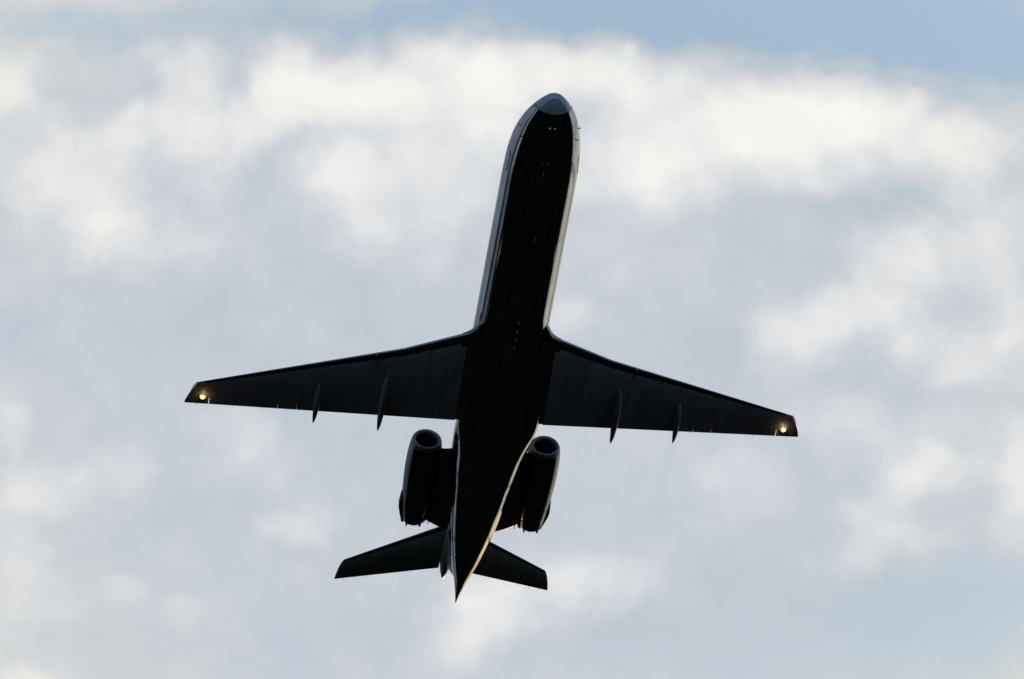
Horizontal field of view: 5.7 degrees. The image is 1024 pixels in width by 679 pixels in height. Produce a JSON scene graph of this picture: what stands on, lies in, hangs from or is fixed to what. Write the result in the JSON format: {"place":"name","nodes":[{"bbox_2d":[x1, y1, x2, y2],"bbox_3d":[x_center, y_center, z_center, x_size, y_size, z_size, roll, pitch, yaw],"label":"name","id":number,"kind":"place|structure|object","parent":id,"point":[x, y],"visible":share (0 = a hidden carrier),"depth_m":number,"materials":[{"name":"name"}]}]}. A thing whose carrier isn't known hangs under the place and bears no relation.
{"place":"outdoors","nodes":[
{"label":"outdoors","id":0,"kind":"place"},
{"bbox_2d":[184,93,797,602],"bbox_3d":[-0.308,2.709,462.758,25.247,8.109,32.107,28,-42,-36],"label":"jet airliner","id":1,"kind":"object","parent":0,"point":[504,377],"visible":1,"depth_m":458.79,"materials":[{"name":"metal"}]},
{"bbox_2d":[0,0,1023,678],"label":"sky","id":2,"kind":"structure","parent":0,"point":[810,211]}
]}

